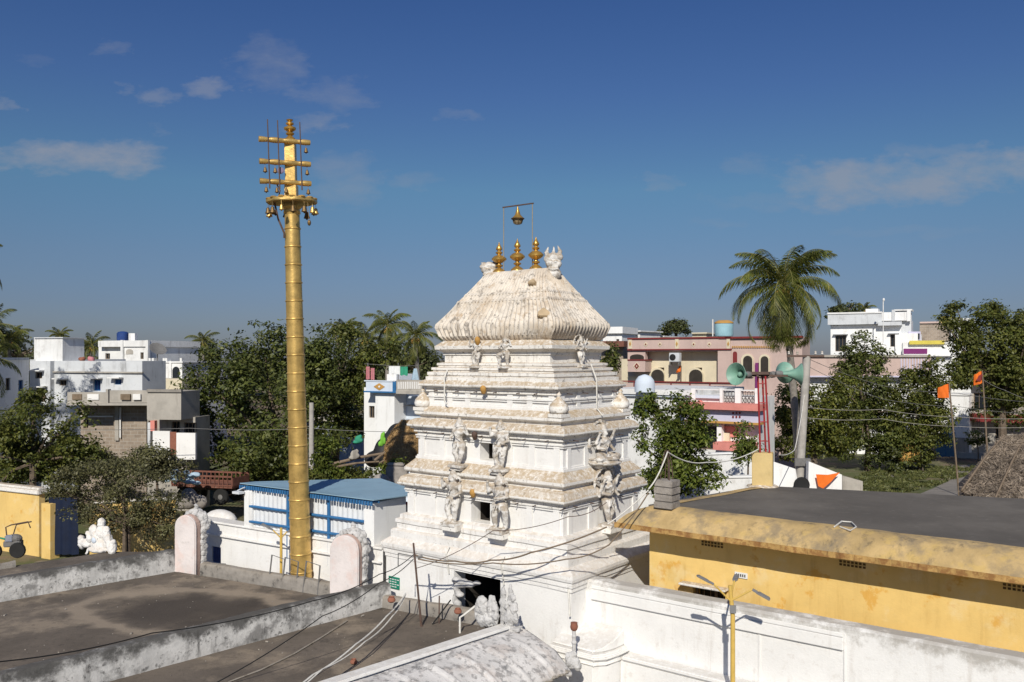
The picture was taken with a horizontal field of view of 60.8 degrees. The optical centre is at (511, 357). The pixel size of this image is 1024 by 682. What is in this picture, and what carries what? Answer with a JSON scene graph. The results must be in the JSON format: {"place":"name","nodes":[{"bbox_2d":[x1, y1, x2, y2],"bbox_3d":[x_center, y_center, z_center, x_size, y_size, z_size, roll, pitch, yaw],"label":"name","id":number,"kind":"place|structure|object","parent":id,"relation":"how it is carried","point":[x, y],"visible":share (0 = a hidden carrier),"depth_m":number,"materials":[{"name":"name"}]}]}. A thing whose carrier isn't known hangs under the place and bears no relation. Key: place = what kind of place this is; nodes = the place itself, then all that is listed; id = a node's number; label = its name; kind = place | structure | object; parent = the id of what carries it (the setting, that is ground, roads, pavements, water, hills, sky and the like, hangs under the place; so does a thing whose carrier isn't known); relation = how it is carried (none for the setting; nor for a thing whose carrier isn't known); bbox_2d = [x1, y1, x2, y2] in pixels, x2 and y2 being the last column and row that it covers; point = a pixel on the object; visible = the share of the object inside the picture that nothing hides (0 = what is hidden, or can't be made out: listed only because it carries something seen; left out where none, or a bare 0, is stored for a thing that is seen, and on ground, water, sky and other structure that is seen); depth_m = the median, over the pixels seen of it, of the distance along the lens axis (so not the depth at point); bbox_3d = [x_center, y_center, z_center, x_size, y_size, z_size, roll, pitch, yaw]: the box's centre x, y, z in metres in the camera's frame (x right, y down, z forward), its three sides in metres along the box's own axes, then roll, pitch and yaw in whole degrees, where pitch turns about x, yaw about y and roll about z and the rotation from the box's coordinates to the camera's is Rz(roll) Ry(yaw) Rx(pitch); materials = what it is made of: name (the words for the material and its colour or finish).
{"place":"outdoors","nodes":[
{"label":"outdoors","id":0,"kind":"place"},
{"bbox_2d":[90,497,174,553],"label":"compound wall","id":1,"kind":"structure","parent":0,"point":[146,546],"depth_m":42.38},
{"bbox_2d":[98,340,199,360],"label":"house","id":2,"kind":"structure","parent":0,"point":[133,350],"depth_m":83.73,"materials":[{"name":"white paint"}]},
{"bbox_2d":[148,358,228,456],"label":"house","id":3,"kind":"structure","parent":0,"point":[172,370],"depth_m":79.41,"materials":[{"name":"white paint"}]},
{"bbox_2d":[365,423,396,467],"bbox_3d":[-6.692,4.750,46.718,2.348,2.396,2.897,0,0,0],"label":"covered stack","id":4,"kind":"object","parent":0,"point":[377,449],"visible":0.3,"depth_m":45.79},
{"bbox_2d":[386,462,407,485],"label":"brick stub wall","id":5,"kind":"structure","parent":0,"point":[395,472],"depth_m":40.22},
{"bbox_2d":[0,360,979,564],"bbox_3d":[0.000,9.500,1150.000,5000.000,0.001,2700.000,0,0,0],"label":"ground","id":6,"kind":"structure","parent":0,"point":[851,468],"depth_m":72.45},
{"bbox_2d":[0,335,21,397],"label":"coconut palm","id":7,"kind":"object","parent":6,"relation":"on","point":[4,361],"visible":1,"depth_m":51.03,"materials":[{"name":"green plant"}]},
{"bbox_2d":[0,303,21,350],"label":"coconut palm","id":8,"kind":"object","parent":6,"relation":"on","point":[7,311],"visible":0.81,"depth_m":86.52,"materials":[{"name":"green plant"}]},
{"bbox_2d":[0,358,28,484],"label":"house","id":9,"kind":"structure","parent":6,"relation":"on","point":[12,379],"depth_m":57.32,"materials":[{"name":"white paint"}]},
{"bbox_2d":[0,521,31,557],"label":"power tiller","id":10,"kind":"object","parent":6,"relation":"on","point":[15,544],"visible":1,"depth_m":37.27,"materials":[{"name":"grey metal"}]},
{"bbox_2d":[0,325,33,357],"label":"coconut palm","id":11,"kind":"object","parent":6,"relation":"on","point":[16,341],"visible":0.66,"depth_m":87.97,"materials":[{"name":"green plant"}]},
{"bbox_2d":[0,482,58,558],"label":"compound wall","id":12,"kind":"structure","parent":6,"relation":"on","point":[19,503],"depth_m":41.79,"materials":[{"name":"yellow paint"}]},
{"bbox_2d":[49,497,78,554],"bbox_3d":[-21.187,7.975,41.202,1.380,2.700,0.157,0,0,0],"label":"blue curtain","id":13,"kind":"object","parent":12,"relation":"hanging from","point":[66,536],"visible":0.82,"depth_m":41.20,"materials":[{"name":"fabric"}]},
{"bbox_2d":[0,325,95,361],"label":"broadleaf tree","id":14,"kind":"object","parent":6,"relation":"on","point":[14,354],"visible":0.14,"depth_m":107.81,"materials":[{"name":"green plant"}]},
{"bbox_2d":[0,384,112,486],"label":"broadleaf tree","id":15,"kind":"object","parent":6,"relation":"on","point":[21,448],"visible":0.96,"depth_m":45.67,"materials":[{"name":"green plant"}]},
{"bbox_2d":[0,461,128,495],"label":"hedge","id":16,"kind":"object","parent":6,"relation":"on","point":[23,483],"visible":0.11,"depth_m":48.94,"materials":[{"name":"green plant"}]},
{"bbox_2d":[29,337,165,495],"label":"house","id":17,"kind":"structure","parent":6,"relation":"on","point":[56,365],"depth_m":59.38,"materials":[{"name":"white paint"}]},
{"bbox_2d":[84,330,110,358],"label":"coconut palm","id":18,"kind":"object","parent":6,"relation":"on","point":[92,349],"visible":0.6,"depth_m":94.83,"materials":[{"name":"green plant"}]},
{"bbox_2d":[66,389,146,500],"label":"house","id":19,"kind":"structure","parent":6,"relation":"on","point":[117,410],"depth_m":55.00,"materials":[{"name":"grey concrete"}]},
{"bbox_2d":[60,442,157,500],"bbox_3d":[-21.814,7.057,46.969,5.073,5.091,3.122,0,0,0],"label":"shrub","id":20,"kind":"object","parent":6,"relation":"on","point":[131,455],"visible":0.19,"depth_m":46.72,"materials":[{"name":"green plant"}]},
{"bbox_2d":[39,454,189,551],"bbox_3d":[-17.470,6.926,38.418,6.650,5.369,3.378,0,0,0],"label":"vine bush","id":21,"kind":"object","parent":6,"relation":"on","point":[138,517],"visible":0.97,"depth_m":38.27,"materials":[{"name":"green plant"}]},
{"bbox_2d":[122,439,198,496],"bbox_3d":[-18.686,6.951,46.166,4.084,5.308,2.803,0,0,0],"label":"shrub","id":22,"kind":"object","parent":6,"relation":"on","point":[159,460],"visible":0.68,"depth_m":45.64,"materials":[{"name":"green plant"}]},
{"bbox_2d":[147,389,209,510],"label":"house","id":23,"kind":"structure","parent":6,"relation":"on","point":[168,410],"depth_m":53.23,"materials":[{"name":"paint"}]},
{"bbox_2d":[165,470,200,484],"bbox_3d":[-18.524,6.741,49.001,2.274,0.847,0.843,0,0,0],"label":"plastic sheet","id":24,"kind":"object","parent":6,"relation":"on","point":[190,478],"visible":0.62,"depth_m":48.88,"materials":[{"name":"blue plastic"}]},
{"bbox_2d":[176,488,206,508],"bbox_3d":[-17.735,7.790,48.000,1.850,1.173,0.772,0,0,0],"label":"tarpaulin heap","id":25,"kind":"object","parent":6,"relation":"on","point":[193,497],"visible":0.8,"depth_m":47.79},
{"bbox_2d":[184,330,220,360],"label":"coconut palm","id":26,"kind":"object","parent":6,"relation":"on","point":[203,339],"visible":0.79,"depth_m":99.83,"materials":[{"name":"green plant"}]},
{"bbox_2d":[171,470,248,504],"bbox_3d":[-17.227,7.701,51.357,5.244,1.713,1.880,0,0,14],"label":"farm trailer","id":27,"kind":"object","parent":6,"relation":"on","point":[221,495],"visible":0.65,"depth_m":50.92,"materials":[{"name":"red metal"}]},
{"bbox_2d":[208,456,308,490],"bbox_3d":[-15.921,7.799,55.883,7.905,3.629,4.868,0,0,11],"label":"shrub","id":28,"kind":"object","parent":6,"relation":"on","point":[254,475],"visible":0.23,"depth_m":55.03,"materials":[{"name":"green plant"}]},
{"bbox_2d":[168,319,369,489],"bbox_3d":[-15.267,3.556,56.580,14.254,12.242,10.620,0,0,38],"label":"broadleaf tree","id":29,"kind":"object","parent":6,"relation":"on","point":[270,443],"visible":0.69,"depth_m":56.38,"materials":[{"name":"green plant"}]},
{"bbox_2d":[0,549,571,681],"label":"pavilion","id":30,"kind":"structure","parent":6,"relation":"on","point":[124,589],"depth_m":23.50,"materials":[{"name":"concrete"}]},
{"bbox_2d":[78,517,116,553],"bbox_3d":[-14.787,6.327,30.984,2.024,1.334,0.639,0,0,30],"label":"statue","id":31,"kind":"object","parent":30,"relation":"on","point":[99,539],"visible":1,"depth_m":30.72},
{"bbox_2d":[175,503,210,574],"bbox_3d":[-11.273,6.448,30.747,1.167,2.580,0.794,0,0,17],"label":"arched niche","id":32,"kind":"object","parent":30,"relation":"on","point":[192,526],"visible":0.89,"depth_m":30.43,"materials":[{"name":"paint"}]},
{"bbox_2d":[228,620,347,681],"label":"rope","id":33,"kind":"object","parent":30,"relation":"on","point":[284,658],"visible":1,"depth_m":21.73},
{"bbox_2d":[330,521,370,592],"bbox_3d":[-5.085,6.440,27.200,1.274,2.597,0.777,0,0,14],"label":"arched niche","id":34,"kind":"object","parent":30,"relation":"on","point":[349,558],"visible":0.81,"depth_m":26.88,"materials":[{"name":"paint"}]},
{"bbox_2d":[303,593,405,681],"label":"rope","id":35,"kind":"object","parent":30,"relation":"attached to","point":[347,651],"visible":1,"depth_m":21.22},
{"bbox_2d":[307,595,405,681],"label":"rope","id":36,"kind":"object","parent":30,"relation":"attached to","point":[317,673],"visible":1,"depth_m":21.06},
{"bbox_2d":[398,543,422,626],"bbox_3d":[-2.863,6.354,24.416,0.807,2.340,0.134,0,0,21],"label":"iron pole","id":37,"kind":"object","parent":30,"relation":"on","point":[417,585],"visible":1,"depth_m":24.30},
{"bbox_2d":[0,554,413,661],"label":"cable","id":38,"kind":"object","parent":37,"relation":"attached to","point":[193,627],"visible":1,"depth_m":17.56,"materials":[{"name":"black rubber"}]},
{"bbox_2d":[217,559,413,681],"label":"cable","id":39,"kind":"object","parent":37,"relation":"attached to","point":[312,623],"visible":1,"depth_m":19.50,"materials":[{"name":"black rubber"}]},
{"bbox_2d":[415,526,606,563],"bbox_3d":[-0.228,5.045,23.291,5.460,1.217,0.783,0,0,16],"label":"cable","id":40,"kind":"object","parent":37,"relation":"attached to","point":[516,556],"visible":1,"depth_m":22.98,"materials":[{"name":"black rubber"}]},
{"bbox_2d":[418,493,648,564],"bbox_3d":[0.411,4.637,23.168,6.361,2.084,1.211,0,0,10],"label":"cable","id":41,"kind":"object","parent":37,"relation":"attached to","point":[549,561],"visible":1,"depth_m":22.95,"materials":[{"name":"white plastic"}]},
{"bbox_2d":[474,584,522,631],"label":"broken sculptures","id":42,"kind":"object","parent":30,"relation":"on","point":[486,614],"visible":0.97,"depth_m":22.23,"materials":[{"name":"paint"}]},
{"bbox_2d":[565,649,582,669],"bbox_3d":[1.507,7.378,21.289,0.428,0.489,0.328,0,0,41],"label":"plaster stump","id":43,"kind":"object","parent":30,"relation":"on","point":[573,661],"visible":1,"depth_m":21.22,"materials":[{"name":"paint"}]},
{"bbox_2d":[309,403,313,468],"bbox_3d":[-11.522,6.690,50.000,0.314,8.164,0.314,0,0,23],"label":"utility pole","id":44,"kind":"object","parent":6,"relation":"on","point":[311,427],"visible":0.35,"depth_m":49.89,"materials":[{"name":"concrete"}]},
{"bbox_2d":[309,435,353,494],"bbox_3d":[-8.973,6.677,43.043,2.195,5.858,1.807,0,0,0],"label":"shrub","id":45,"kind":"object","parent":6,"relation":"on","point":[325,446],"visible":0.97,"depth_m":42.75,"materials":[{"name":"green plant"}]},
{"bbox_2d":[288,464,380,479],"bbox_3d":[-8.827,7.466,44.102,4.903,4.277,3.464,0,0,-15],"label":"shrub","id":46,"kind":"object","parent":6,"relation":"on","point":[366,474],"visible":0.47,"depth_m":43.45,"materials":[{"name":"green plant"}]},
{"bbox_2d":[307,414,363,472],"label":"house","id":47,"kind":"structure","parent":6,"relation":"on","point":[348,450],"depth_m":69.16,"materials":[{"name":"blue paint"}]},
{"bbox_2d":[305,319,410,460],"bbox_3d":[-11.273,3.443,60.741,8.248,12.344,6.267,0,0,0],"label":"neem tree","id":48,"kind":"object","parent":6,"relation":"on","point":[345,332],"visible":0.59,"depth_m":60.30,"materials":[{"name":"green plant"}]},
{"bbox_2d":[350,322,384,408],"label":"coconut palm","id":49,"kind":"object","parent":6,"relation":"on","point":[365,332],"visible":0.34,"depth_m":89.72,"materials":[{"name":"green plant"}]},
{"bbox_2d":[362,309,411,379],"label":"coconut palm","id":50,"kind":"object","parent":6,"relation":"on","point":[387,330],"visible":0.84,"depth_m":83.67,"materials":[{"name":"green plant"}]},
{"bbox_2d":[364,374,428,501],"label":"house","id":51,"kind":"structure","parent":6,"relation":"on","point":[389,402],"depth_m":54.92,"materials":[{"name":"white paint"}]},
{"bbox_2d":[349,336,443,379],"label":"broadleaf tree","id":52,"kind":"object","parent":6,"relation":"on","point":[429,359],"visible":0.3,"depth_m":93.52,"materials":[{"name":"green plant"}]},
{"bbox_2d":[382,418,418,471],"bbox_3d":[-5.289,4.327,43.484,2.328,2.599,2.359,0,0,0],"label":"haystack","id":53,"kind":"object","parent":6,"relation":"on","point":[402,441],"visible":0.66,"depth_m":42.72,"materials":[{"name":"plant"}]},
{"bbox_2d":[328,451,385,467],"bbox_3d":[-7.265,4.828,43.188,3.673,1.324,0.586,0,0,-5],"label":"log pile","id":54,"kind":"object","parent":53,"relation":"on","point":[363,456],"visible":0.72,"depth_m":43.12,"materials":[{"name":"brown wood"}]},
{"bbox_2d":[389,320,442,379],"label":"coconut palm","id":55,"kind":"object","parent":6,"relation":"on","point":[415,340],"visible":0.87,"depth_m":79.74,"materials":[{"name":"green plant"}]},
{"bbox_2d":[22,355,1000,406],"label":"wood","id":56,"kind":"object","parent":6,"relation":"on","point":[381,373],"visible":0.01,"depth_m":176.84,"materials":[{"name":"green plant"}]},
{"bbox_2d":[381,203,649,644],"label":"temple tower","id":57,"kind":"structure","parent":6,"relation":"on","point":[522,410],"depth_m":25.37,"materials":[{"name":"paint"}]},
{"bbox_2d":[600,341,621,372],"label":"broadleaf tree","id":58,"kind":"object","parent":6,"relation":"on","point":[611,357],"visible":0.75,"depth_m":81.73,"materials":[{"name":"green plant"}]},
{"bbox_2d":[656,318,692,336],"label":"broadleaf tree","id":59,"kind":"object","parent":6,"relation":"on","point":[679,327],"visible":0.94,"depth_m":139.52,"materials":[{"name":"green plant"}]},
{"bbox_2d":[626,388,732,497],"bbox_3d":[6.959,5.455,36.955,4.536,8.301,3.163,0,0,0],"label":"broadleaf tree","id":60,"kind":"object","parent":6,"relation":"on","point":[695,437],"visible":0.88,"depth_m":36.73,"materials":[{"name":"green plant"}]},
{"bbox_2d":[696,574,769,681],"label":"street lamp","id":61,"kind":"object","parent":6,"relation":"on","point":[731,599],"visible":1,"depth_m":19.46,"materials":[{"name":"metal"}]},
{"bbox_2d":[729,419,767,474],"bbox_3d":[11.045,6.260,40.949,1.851,6.684,1.340,0,0,0],"label":"sapling","id":62,"kind":"object","parent":6,"relation":"on","point":[744,445],"visible":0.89,"depth_m":40.84,"materials":[{"name":"green plant"}]},
{"bbox_2d":[718,245,842,468],"bbox_3d":[15.488,1.810,50.017,6.934,16.686,6.496,0,0,0],"label":"coconut palm","id":63,"kind":"object","parent":6,"relation":"on","point":[781,297],"visible":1,"depth_m":49.52,"materials":[{"name":"green plant"}]},
{"bbox_2d":[774,462,796,486],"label":"stair parapet","id":64,"kind":"structure","parent":6,"relation":"on","point":[785,476],"depth_m":45.00,"materials":[{"name":"white paint"}]},
{"bbox_2d":[549,576,1023,681],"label":"precinct wall","id":65,"kind":"structure","parent":6,"relation":"on","point":[626,631],"depth_m":20.72,"materials":[{"name":"paint"}]},
{"bbox_2d":[787,351,823,477],"bbox_3d":[15.760,4.668,46.947,1.992,9.990,0.594,0,0,0],"label":"utility pole","id":66,"kind":"object","parent":6,"relation":"on","point":[800,460],"visible":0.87,"depth_m":46.80,"materials":[{"name":"concrete"}]},
{"bbox_2d":[767,370,865,463],"bbox_3d":[20.804,5.245,60.231,7.151,8.740,5.510,0,0,15],"label":"broadleaf tree","id":67,"kind":"object","parent":6,"relation":"on","point":[828,432],"visible":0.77,"depth_m":59.38,"materials":[{"name":"green plant"}]},
{"bbox_2d":[614,487,1023,651],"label":"temple hall","id":68,"kind":"structure","parent":6,"relation":"on","point":[947,566],"depth_m":21.01,"materials":[{"name":"yellow paint"}]},
{"bbox_2d":[654,450,679,509],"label":"stub column","id":69,"kind":"structure","parent":68,"relation":"on","point":[667,494],"depth_m":23.22,"materials":[{"name":"concrete"}]},
{"bbox_2d":[648,449,758,488],"bbox_3d":[5.776,3.017,25.140,0.333,1.000,5.804,0,0,45],"label":"cable","id":70,"kind":"object","parent":69,"relation":"attached to","point":[694,463],"visible":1,"depth_m":24.23,"materials":[{"name":"white plastic"}]},
{"bbox_2d":[806,461,841,489],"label":"stair parapet","id":71,"kind":"structure","parent":6,"relation":"on","point":[812,470],"depth_m":46.00,"materials":[{"name":"white paint"}]},
{"bbox_2d":[823,300,866,318],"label":"broadleaf tree","id":72,"kind":"object","parent":6,"relation":"on","point":[845,308],"visible":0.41,"depth_m":109.79,"materials":[{"name":"green plant"}]},
{"bbox_2d":[842,475,862,490],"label":"stair parapet","id":73,"kind":"structure","parent":6,"relation":"on","point":[848,483],"depth_m":46.50,"materials":[{"name":"paint"}]},
{"bbox_2d":[814,329,926,473],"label":"broadleaf tree","id":74,"kind":"object","parent":6,"relation":"on","point":[866,401],"visible":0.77,"depth_m":72.38,"materials":[{"name":"green plant"}]},
{"bbox_2d":[827,309,921,354],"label":"house","id":75,"kind":"structure","parent":6,"relation":"on","point":[898,325],"depth_m":93.56,"materials":[{"name":"white paint"}]},
{"bbox_2d":[850,464,976,492],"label":"grass","id":76,"kind":"structure","parent":6,"relation":"on","point":[901,484],"depth_m":67.71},
{"bbox_2d":[872,364,964,469],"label":"broadleaf tree","id":77,"kind":"object","parent":6,"relation":"on","point":[926,434],"visible":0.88,"depth_m":71.30,"materials":[{"name":"green plant"}]},
{"bbox_2d":[903,331,951,432],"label":"house","id":78,"kind":"structure","parent":6,"relation":"on","point":[934,348],"depth_m":90.59,"materials":[{"name":"white paint"}]},
{"bbox_2d":[938,383,958,494],"bbox_3d":[26.057,5.055,52.000,1.358,7.065,0.200,0,0,0],"label":"flag","id":79,"kind":"object","parent":6,"relation":"on","point":[944,391],"visible":0.93,"depth_m":51.97,"materials":[{"name":"orange fabric"}]},
{"bbox_2d":[913,298,1023,439],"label":"neem tree","id":80,"kind":"object","parent":6,"relation":"on","point":[1009,376],"visible":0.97,"depth_m":69.47,"materials":[{"name":"green plant"}]},
{"bbox_2d":[963,400,989,461],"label":"shrub","id":81,"kind":"object","parent":6,"relation":"on","point":[977,439],"visible":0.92,"depth_m":78.93,"materials":[{"name":"green plant"}]},
{"bbox_2d":[974,370,987,451],"bbox_3d":[29.591,3.748,54.978,0.955,5.827,0.244,0,0,0],"label":"flag","id":82,"kind":"object","parent":6,"relation":"on","point":[978,378],"visible":0.99,"depth_m":54.96,"materials":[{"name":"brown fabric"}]},
{"bbox_2d":[950,378,1023,452],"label":"house","id":83,"kind":"structure","parent":6,"relation":"on","point":[963,400],"depth_m":82.44,"materials":[{"name":"paint"}]},
{"bbox_2d":[956,433,1023,498],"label":"thatched hut","id":84,"kind":"object","parent":6,"relation":"on","point":[997,470],"visible":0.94,"depth_m":39.13,"materials":[{"name":"brown plant"}]},
{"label":"roadside wall","id":85,"kind":"object","parent":6,"relation":"on","visible":0},
{"bbox_2d":[935,432,954,456],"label":"metal gate","id":86,"kind":"structure","parent":85,"relation":"attached to","point":[945,451],"depth_m":82.00,"materials":[{"name":"metal"}]},
{"bbox_2d":[0,0,1023,359],"label":"sky","id":87,"kind":"structure","parent":0,"point":[655,144],"materials":[{"name":"blue"}]},
{"bbox_2d":[601,341,627,379],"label":"house","id":88,"kind":"structure","parent":0,"point":[623,348],"depth_m":87.11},
{"bbox_2d":[603,327,637,340],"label":"house","id":89,"kind":"structure","parent":0,"point":[619,333],"depth_m":99.50,"materials":[{"name":"white paint"}]},
{"bbox_2d":[617,385,774,507],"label":"house","id":90,"kind":"structure","parent":0,"point":[725,409],"depth_m":51.45,"materials":[{"name":"paint"}]},
{"bbox_2d":[635,374,654,391],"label":"white dome","id":91,"kind":"structure","parent":90,"relation":"on","point":[644,382],"depth_m":52.53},
{"bbox_2d":[622,336,809,477],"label":"house","id":92,"kind":"structure","parent":0,"point":[706,361],"depth_m":71.05,"materials":[{"name":"pink paint"}]},
{"bbox_2d":[712,319,733,335],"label":"water tank","id":93,"kind":"object","parent":92,"relation":"on","point":[723,327],"visible":1,"depth_m":81.30,"materials":[{"name":"blue plastic"}]},
{"bbox_2d":[680,475,751,498],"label":"garden wall","id":94,"kind":"structure","parent":0,"point":[740,482],"depth_m":40.67,"materials":[{"name":"white paint"}]},
{"bbox_2d":[691,452,751,475],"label":"garden wall","id":95,"kind":"structure","parent":0,"point":[727,467],"depth_m":44.88,"materials":[{"name":"white paint"}]},
{"bbox_2d":[746,372,787,487],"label":"loudspeaker tower","id":96,"kind":"structure","parent":0,"point":[762,469],"depth_m":27.14,"materials":[{"name":"yellow paint"}]},
{"bbox_2d":[726,363,751,384],"bbox_3d":[7.173,0.518,27.116,0.794,0.704,0.705,0,0,-42],"label":"horn loudspeaker","id":97,"kind":"object","parent":96,"relation":"attached to","point":[737,374],"visible":1,"depth_m":27.04,"materials":[{"name":"teal metal"}]},
{"bbox_2d":[770,362,793,383],"bbox_3d":[8.479,0.499,27.796,0.806,0.703,0.705,0,0,-38],"label":"horn loudspeaker","id":98,"kind":"object","parent":96,"relation":"attached to","point":[784,366],"visible":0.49,"depth_m":27.86,"materials":[{"name":"teal metal"}]},
{"bbox_2d":[775,363,802,384],"bbox_3d":[8.667,0.538,27.325,0.782,0.705,0.705,0,0,8],"label":"horn loudspeaker","id":99,"kind":"object","parent":96,"relation":"attached to","point":[796,374],"visible":0.95,"depth_m":27.17,"materials":[{"name":"teal metal"}]},
{"bbox_2d":[816,473,838,487],"bbox_3d":[16.540,6.457,45.653,1.241,0.840,0.058,0,0,2],"label":"pennant","id":100,"kind":"object","parent":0,"point":[823,481],"visible":1,"depth_m":45.66,"materials":[{"name":"orange fabric"}]},
{"bbox_2d":[810,355,930,453],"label":"house","id":101,"kind":"structure","parent":0,"point":[896,363],"depth_m":84.94,"materials":[{"name":"white paint"}]},
{"bbox_2d":[891,464,976,494],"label":"road","id":102,"kind":"structure","parent":0,"point":[949,487],"depth_m":63.05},
{"bbox_2d":[920,318,975,392],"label":"house","id":103,"kind":"structure","parent":0,"point":[929,331],"depth_m":98.03,"materials":[{"name":"white paint"}]},
{"label":"courtyard","id":104,"kind":"structure","parent":0,"visible":0},
{"bbox_2d":[261,523,289,573],"bbox_3d":[-7.690,7.503,28.985,1.240,3.994,0.175,0,0,-9],"label":"street lamp","id":105,"kind":"object","parent":104,"relation":"on","point":[281,548],"visible":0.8,"depth_m":28.96,"materials":[{"name":"metal"}]},
{"bbox_2d":[206,509,385,583],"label":"precinct wall","id":106,"kind":"structure","parent":104,"relation":"on","point":[231,539],"depth_m":30.62,"materials":[{"name":"white paint"}]},
{"bbox_2d":[232,478,407,580],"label":"shed","id":107,"kind":"structure","parent":104,"relation":"on","point":[372,508],"depth_m":29.22,"materials":[{"name":"white paint"}]},
{"bbox_3d":[-6.982,8.900,29.000,1.600,1.200,1.600,0,0,0],"label":"flagpole plinth","id":108,"kind":"object","parent":104,"relation":"on","visible":0},
{"bbox_2d":[258,119,318,577],"bbox_3d":[-7.211,0.181,29.001,1.785,16.206,1.552,-1,0,0],"label":"temple flagpole","id":109,"kind":"object","parent":108,"relation":"on","point":[291,202],"visible":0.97,"depth_m":28.75,"materials":[{"name":"gold metal"}]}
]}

